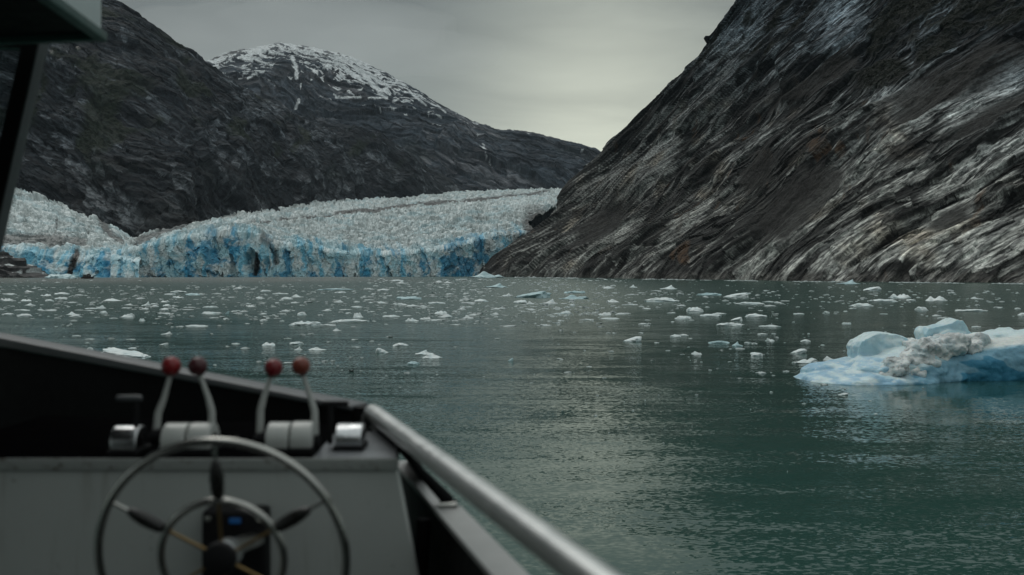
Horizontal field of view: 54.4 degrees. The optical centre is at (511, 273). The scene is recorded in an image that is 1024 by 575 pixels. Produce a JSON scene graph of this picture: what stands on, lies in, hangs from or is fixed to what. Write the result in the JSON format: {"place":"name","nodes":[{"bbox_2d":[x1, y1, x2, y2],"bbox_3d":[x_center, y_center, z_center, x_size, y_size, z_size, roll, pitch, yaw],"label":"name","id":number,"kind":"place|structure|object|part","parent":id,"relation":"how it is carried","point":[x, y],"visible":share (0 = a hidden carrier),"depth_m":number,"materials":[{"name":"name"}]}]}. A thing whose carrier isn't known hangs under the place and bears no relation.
{"place":"outdoors","nodes":[
{"label":"outdoors","id":0,"kind":"place"},
{"bbox_2d":[0,251,49,277],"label":"rock outcrop","id":1,"kind":"object","parent":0,"point":[11,266],"visible":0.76,"depth_m":1110.95,"materials":[{"name":"grey stone"}]},
{"bbox_2d":[16,0,466,236],"bbox_3d":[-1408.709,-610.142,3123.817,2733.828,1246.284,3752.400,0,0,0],"label":"mountain","id":2,"kind":"structure","parent":0,"point":[139,124],"depth_m":2251.33,"materials":[{"name":"grey stone"}]},
{"bbox_2d":[2,187,560,276],"bbox_3d":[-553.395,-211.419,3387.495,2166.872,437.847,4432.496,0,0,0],"label":"glacier","id":3,"kind":"object","parent":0,"point":[458,233],"visible":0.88,"depth_m":1473.48,"materials":[{"name":"ice"}]},
{"bbox_2d":[206,42,600,227],"bbox_3d":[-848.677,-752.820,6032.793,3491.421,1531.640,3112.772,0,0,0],"label":"snow mountain","id":4,"kind":"structure","parent":0,"point":[326,88],"depth_m":5280.14,"materials":[{"name":"grey stone"}]},
{"bbox_2d":[118,0,734,150],"label":"sky","id":5,"kind":"structure","parent":0,"point":[577,71],"materials":[{"name":"grey"}]},
{"bbox_2d":[0,276,1023,574],"bbox_3d":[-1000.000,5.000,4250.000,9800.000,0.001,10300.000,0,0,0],"label":"water","id":6,"kind":"structure","parent":0,"point":[736,466],"depth_m":38.48,"materials":[{"name":"teal liquid"}]},
{"bbox_2d":[0,298,14,300],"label":"floe","id":7,"kind":"object","parent":6,"relation":"on","point":[5,299],"visible":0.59,"depth_m":177.47,"materials":[{"name":"white ice"}]},
{"bbox_2d":[17,314,32,316],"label":"floe","id":8,"kind":"object","parent":6,"relation":"on","point":[25,315],"visible":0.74,"depth_m":114.06,"materials":[{"name":"white ice"}]},
{"bbox_2d":[45,274,76,278],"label":"iceberg","id":9,"kind":"object","parent":6,"relation":"on","point":[60,276],"visible":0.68,"depth_m":932.72,"materials":[{"name":"white ice"}]},
{"bbox_2d":[54,292,68,294],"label":"ice floe","id":10,"kind":"object","parent":6,"relation":"on","point":[62,293],"visible":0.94,"depth_m":232.88,"materials":[{"name":"white ice"}]},
{"bbox_2d":[81,274,93,278],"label":"rock","id":11,"kind":"object","parent":6,"relation":"on","point":[87,276],"visible":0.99,"depth_m":898.79,"materials":[{"name":"grey stone"}]},
{"bbox_2d":[103,298,121,300],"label":"ice floe","id":12,"kind":"object","parent":6,"relation":"on","point":[111,299],"visible":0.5,"depth_m":178.96,"materials":[{"name":"white ice"}]},
{"bbox_2d":[103,347,150,358],"bbox_3d":[-22.997,4.787,58.892,3.184,0.769,2.588,0,0,0],"label":"ice floe","id":13,"kind":"object","parent":6,"relation":"on","point":[128,353],"visible":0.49,"depth_m":58.34,"materials":[{"name":"white ice"}]},
{"bbox_2d":[120,313,134,317],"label":"ice floe","id":14,"kind":"object","parent":6,"relation":"on","point":[131,315],"visible":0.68,"depth_m":111.59,"materials":[{"name":"white ice"}]},
{"bbox_2d":[170,290,186,292],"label":"ice floe","id":15,"kind":"object","parent":6,"relation":"on","point":[178,291],"visible":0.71,"depth_m":252.83,"materials":[{"name":"white ice"}]},
{"bbox_2d":[186,325,206,326],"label":"ice floe","id":16,"kind":"object","parent":6,"relation":"on","point":[196,325],"visible":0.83,"depth_m":92.75,"materials":[{"name":"white ice"}]},
{"bbox_2d":[202,312,221,313],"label":"ice floe","id":17,"kind":"object","parent":6,"relation":"on","point":[211,313],"visible":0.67,"depth_m":121.50,"materials":[{"name":"white ice"}]},
{"bbox_2d":[262,342,274,345],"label":"ice floe","id":18,"kind":"object","parent":6,"relation":"on","point":[268,344],"visible":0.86,"depth_m":68.83,"materials":[{"name":"white ice"}]},
{"bbox_2d":[289,342,303,344],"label":"ice floe","id":19,"kind":"object","parent":6,"relation":"on","point":[296,343],"visible":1,"depth_m":69.87,"materials":[{"name":"white ice"}]},
{"bbox_2d":[289,321,321,325],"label":"ice floe","id":20,"kind":"object","parent":6,"relation":"on","point":[306,323],"visible":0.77,"depth_m":94.83,"materials":[{"name":"white ice"}]},
{"bbox_2d":[0,0,620,574],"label":"boat","id":21,"kind":"object","parent":6,"relation":"on","point":[112,464],"visible":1,"depth_m":2.00,"materials":[{"name":"grey paint"}]},
{"bbox_3d":[-2.226,-0.326,2.670,1.795,0.587,0.114,0,0,-9],"label":"window pane","id":22,"kind":"part","parent":21,"relation":"part of","materials":[{"name":"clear glass"}]},
{"bbox_2d":[318,288,352,289],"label":"ice floe","id":23,"kind":"object","parent":6,"relation":"on","point":[335,289],"visible":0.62,"depth_m":295.04,"materials":[{"name":"white ice"}]},
{"bbox_2d":[335,319,367,321],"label":"ice floe","id":24,"kind":"object","parent":6,"relation":"on","point":[350,320],"visible":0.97,"depth_m":102.89,"materials":[{"name":"white ice"}]},
{"bbox_2d":[353,312,362,317],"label":"ice floe","id":25,"kind":"object","parent":6,"relation":"on","point":[357,315],"visible":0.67,"depth_m":111.71,"materials":[{"name":"white ice"}]},
{"bbox_2d":[376,348,388,352],"bbox_3d":[-8.141,4.887,62.530,0.773,0.374,0.762,0,0,-28],"label":"ice floe","id":26,"kind":"object","parent":6,"relation":"on","point":[379,350],"visible":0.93,"depth_m":62.31,"materials":[{"name":"white ice"}]},
{"bbox_2d":[393,343,408,345],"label":"ice floe","id":27,"kind":"object","parent":6,"relation":"on","point":[400,344],"visible":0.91,"depth_m":68.29,"materials":[{"name":"white ice"}]},
{"bbox_2d":[396,296,420,298],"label":"ice floe","id":28,"kind":"object","parent":6,"relation":"on","point":[411,297],"visible":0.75,"depth_m":189.96,"materials":[{"name":"white ice"}]},
{"bbox_2d":[408,361,419,364],"bbox_3d":[-5.423,4.940,54.678,0.721,0.213,0.659,0,0,3],"label":"ice floe","id":29,"kind":"object","parent":6,"relation":"on","point":[413,363],"visible":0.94,"depth_m":54.48,"materials":[{"name":"ice"}]},
{"bbox_2d":[415,350,433,354],"bbox_3d":[-5.399,4.904,61.391,1.264,0.357,1.128,0,0,-32],"label":"ice floe","id":30,"kind":"object","parent":6,"relation":"on","point":[424,352],"visible":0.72,"depth_m":61.16,"materials":[{"name":"white ice"}]},
{"bbox_2d":[422,353,441,358],"bbox_3d":[-4.734,4.896,58.754,1.091,0.355,1.144,0,0,40],"label":"ice floe","id":31,"kind":"object","parent":6,"relation":"on","point":[430,356],"visible":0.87,"depth_m":58.56,"materials":[{"name":"white ice"}]},
{"bbox_2d":[428,302,445,303],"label":"ice floe","id":32,"kind":"object","parent":6,"relation":"on","point":[436,303],"visible":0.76,"depth_m":161.94,"materials":[{"name":"white ice"}]},
{"bbox_2d":[434,311,447,313],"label":"ice floe","id":33,"kind":"object","parent":6,"relation":"on","point":[441,312],"visible":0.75,"depth_m":122.98,"materials":[{"name":"white ice"}]},
{"bbox_2d":[459,302,475,303],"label":"floe","id":34,"kind":"object","parent":6,"relation":"on","point":[467,303],"visible":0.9,"depth_m":162.59,"materials":[{"name":"white ice"}]},
{"bbox_2d":[474,299,487,301],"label":"ice floe","id":35,"kind":"object","parent":6,"relation":"on","point":[480,300],"visible":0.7,"depth_m":173.59,"materials":[{"name":"white ice"}]},
{"bbox_2d":[468,271,504,277],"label":"iceberg","id":36,"kind":"object","parent":6,"relation":"on","point":[483,274],"visible":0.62,"depth_m":1103.48,"materials":[{"name":"white ice"}]},
{"bbox_2d":[486,283,505,287],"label":"iceberg","id":37,"kind":"object","parent":6,"relation":"on","point":[499,285],"visible":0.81,"depth_m":347.10,"materials":[{"name":"white ice"}]},
{"bbox_2d":[0,277,1022,490],"bbox_3d":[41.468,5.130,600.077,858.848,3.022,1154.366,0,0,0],"label":"brash ice","id":38,"kind":"structure","parent":6,"relation":"on","point":[465,298],"depth_m":175.15,"materials":[{"name":"white ice"}]},
{"bbox_2d":[513,300,526,303],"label":"ice floe","id":39,"kind":"object","parent":6,"relation":"on","point":[521,301],"visible":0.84,"depth_m":164.12,"materials":[{"name":"white ice"}]},
{"bbox_2d":[514,291,550,297],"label":"ice floe","id":40,"kind":"object","parent":6,"relation":"on","point":[541,294],"visible":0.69,"depth_m":202.26,"materials":[{"name":"white ice"}]},
{"bbox_2d":[541,299,557,303],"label":"floe","id":41,"kind":"object","parent":6,"relation":"on","point":[551,301],"visible":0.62,"depth_m":162.02,"materials":[{"name":"white ice"}]},
{"bbox_2d":[551,311,571,313],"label":"ice floe","id":42,"kind":"object","parent":6,"relation":"on","point":[566,312],"visible":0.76,"depth_m":122.78,"materials":[{"name":"white ice"}]},
{"bbox_2d":[558,295,587,298],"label":"ice floe","id":43,"kind":"object","parent":6,"relation":"on","point":[574,297],"visible":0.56,"depth_m":193.16,"materials":[{"name":"white ice"}]},
{"bbox_2d":[564,291,584,292],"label":"ice floe","id":44,"kind":"object","parent":6,"relation":"on","point":[575,292],"visible":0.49,"depth_m":248.00,"materials":[{"name":"white ice"}]},
{"bbox_2d":[623,336,641,341],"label":"ice floe","id":45,"kind":"object","parent":6,"relation":"on","point":[637,339],"visible":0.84,"depth_m":72.38,"materials":[{"name":"white ice"}]},
{"bbox_2d":[645,297,678,301],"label":"ice floe","id":46,"kind":"object","parent":6,"relation":"on","point":[662,299],"visible":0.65,"depth_m":173.59,"materials":[{"name":"white ice"}]},
{"bbox_2d":[675,316,691,318],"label":"ice floe","id":47,"kind":"object","parent":6,"relation":"on","point":[683,317],"visible":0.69,"depth_m":108.54,"materials":[{"name":"white ice"}]},
{"bbox_2d":[686,307,703,311],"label":"ice floe","id":48,"kind":"object","parent":6,"relation":"on","point":[694,309],"visible":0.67,"depth_m":129.29,"materials":[{"name":"white ice"}]},
{"bbox_2d":[697,293,721,294],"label":"ice floe","id":49,"kind":"object","parent":6,"relation":"on","point":[709,294],"visible":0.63,"depth_m":224.99,"materials":[{"name":"white ice"}]},
{"bbox_2d":[700,314,721,316],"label":"ice floe","id":50,"kind":"object","parent":6,"relation":"on","point":[711,315],"visible":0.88,"depth_m":114.59,"materials":[{"name":"white ice"}]},
{"bbox_2d":[708,341,729,342],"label":"ice floe","id":51,"kind":"object","parent":6,"relation":"on","point":[719,342],"visible":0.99,"depth_m":71.02,"materials":[{"name":"ice"}]},
{"bbox_2d":[716,322,742,325],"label":"ice floe","id":52,"kind":"object","parent":6,"relation":"on","point":[729,324],"visible":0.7,"depth_m":94.17,"materials":[{"name":"white ice"}]},
{"bbox_2d":[731,317,741,320],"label":"ice floe","id":53,"kind":"object","parent":6,"relation":"on","point":[738,319],"visible":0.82,"depth_m":104.68,"materials":[{"name":"white ice"}]},
{"bbox_2d":[725,293,750,296],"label":"ice floe","id":54,"kind":"object","parent":6,"relation":"on","point":[740,295],"visible":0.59,"depth_m":205.58,"materials":[{"name":"white ice"}]},
{"bbox_2d":[735,302,762,303],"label":"ice floe","id":55,"kind":"object","parent":6,"relation":"on","point":[749,303],"visible":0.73,"depth_m":159.93,"materials":[{"name":"white ice"}]},
{"bbox_2d":[745,313,766,316],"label":"ice floe","id":56,"kind":"object","parent":6,"relation":"on","point":[754,315],"visible":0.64,"depth_m":113.55,"materials":[{"name":"white ice"}]},
{"bbox_2d":[750,352,762,355],"bbox_3d":[14.829,4.920,60.365,0.778,0.264,0.685,0,0,-6],"label":"ice floe","id":57,"kind":"object","parent":6,"relation":"on","point":[755,354],"visible":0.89,"depth_m":60.14,"materials":[{"name":"white ice"}]},
{"bbox_2d":[759,325,779,326],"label":"ice floe","id":58,"kind":"object","parent":6,"relation":"on","point":[769,326],"visible":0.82,"depth_m":92.71,"materials":[{"name":"white ice"}]},
{"bbox_2d":[791,349,806,353],"bbox_3d":[17.939,4.903,62.292,0.893,0.363,0.895,0,0,-37],"label":"ice floe","id":59,"kind":"object","parent":6,"relation":"on","point":[798,351],"visible":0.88,"depth_m":61.99,"materials":[{"name":"white ice"}]},
{"bbox_2d":[794,358,817,363],"bbox_3d":[16.512,4.899,55.590,1.607,0.366,1.248,0,0,5],"label":"ice floe","id":60,"kind":"object","parent":6,"relation":"on","point":[809,360],"visible":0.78,"depth_m":55.26,"materials":[{"name":"white ice"}]},
{"bbox_2d":[837,279,859,283],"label":"iceberg","id":61,"kind":"object","parent":6,"relation":"on","point":[851,282],"visible":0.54,"depth_m":449.97,"materials":[{"name":"white ice"}]},
{"bbox_2d":[851,303,871,305],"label":"ice floe","id":62,"kind":"object","parent":6,"relation":"on","point":[861,304],"visible":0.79,"depth_m":150.05,"materials":[{"name":"white ice"}]},
{"bbox_2d":[863,287,880,290],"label":"ice floe","id":63,"kind":"object","parent":6,"relation":"on","point":[873,289],"visible":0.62,"depth_m":282.09,"materials":[{"name":"white ice"}]},
{"bbox_2d":[868,299,897,301],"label":"ice floe","id":64,"kind":"object","parent":6,"relation":"on","point":[883,300],"visible":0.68,"depth_m":173.57,"materials":[{"name":"white ice"}]},
{"bbox_2d":[888,294,910,297],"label":"ice floe","id":65,"kind":"object","parent":6,"relation":"on","point":[899,296],"visible":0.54,"depth_m":199.45,"materials":[{"name":"white ice"}]},
{"bbox_2d":[793,318,1023,384],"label":"iceberg","id":66,"kind":"object","parent":6,"relation":"on","point":[949,350],"visible":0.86,"depth_m":46.30,"materials":[{"name":"blue ice"}]},
{"bbox_2d":[915,307,926,310],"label":"ice floe","id":67,"kind":"object","parent":6,"relation":"on","point":[922,308],"visible":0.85,"depth_m":133.48,"materials":[{"name":"white ice"}]},
{"bbox_2d":[925,296,947,300],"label":"iceberg","id":68,"kind":"object","parent":6,"relation":"on","point":[938,298],"visible":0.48,"depth_m":178.79,"materials":[{"name":"white ice"}]},
{"bbox_2d":[955,309,987,310],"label":"ice floe","id":69,"kind":"object","parent":6,"relation":"on","point":[971,310],"visible":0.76,"depth_m":130.67,"materials":[{"name":"white ice"}]},
{"bbox_2d":[479,0,1023,282],"bbox_3d":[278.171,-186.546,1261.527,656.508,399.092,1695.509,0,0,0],"label":"cliff","id":70,"kind":"structure","parent":0,"point":[833,140],"depth_m":849.98,"materials":[{"name":"grey stone"}]}
]}

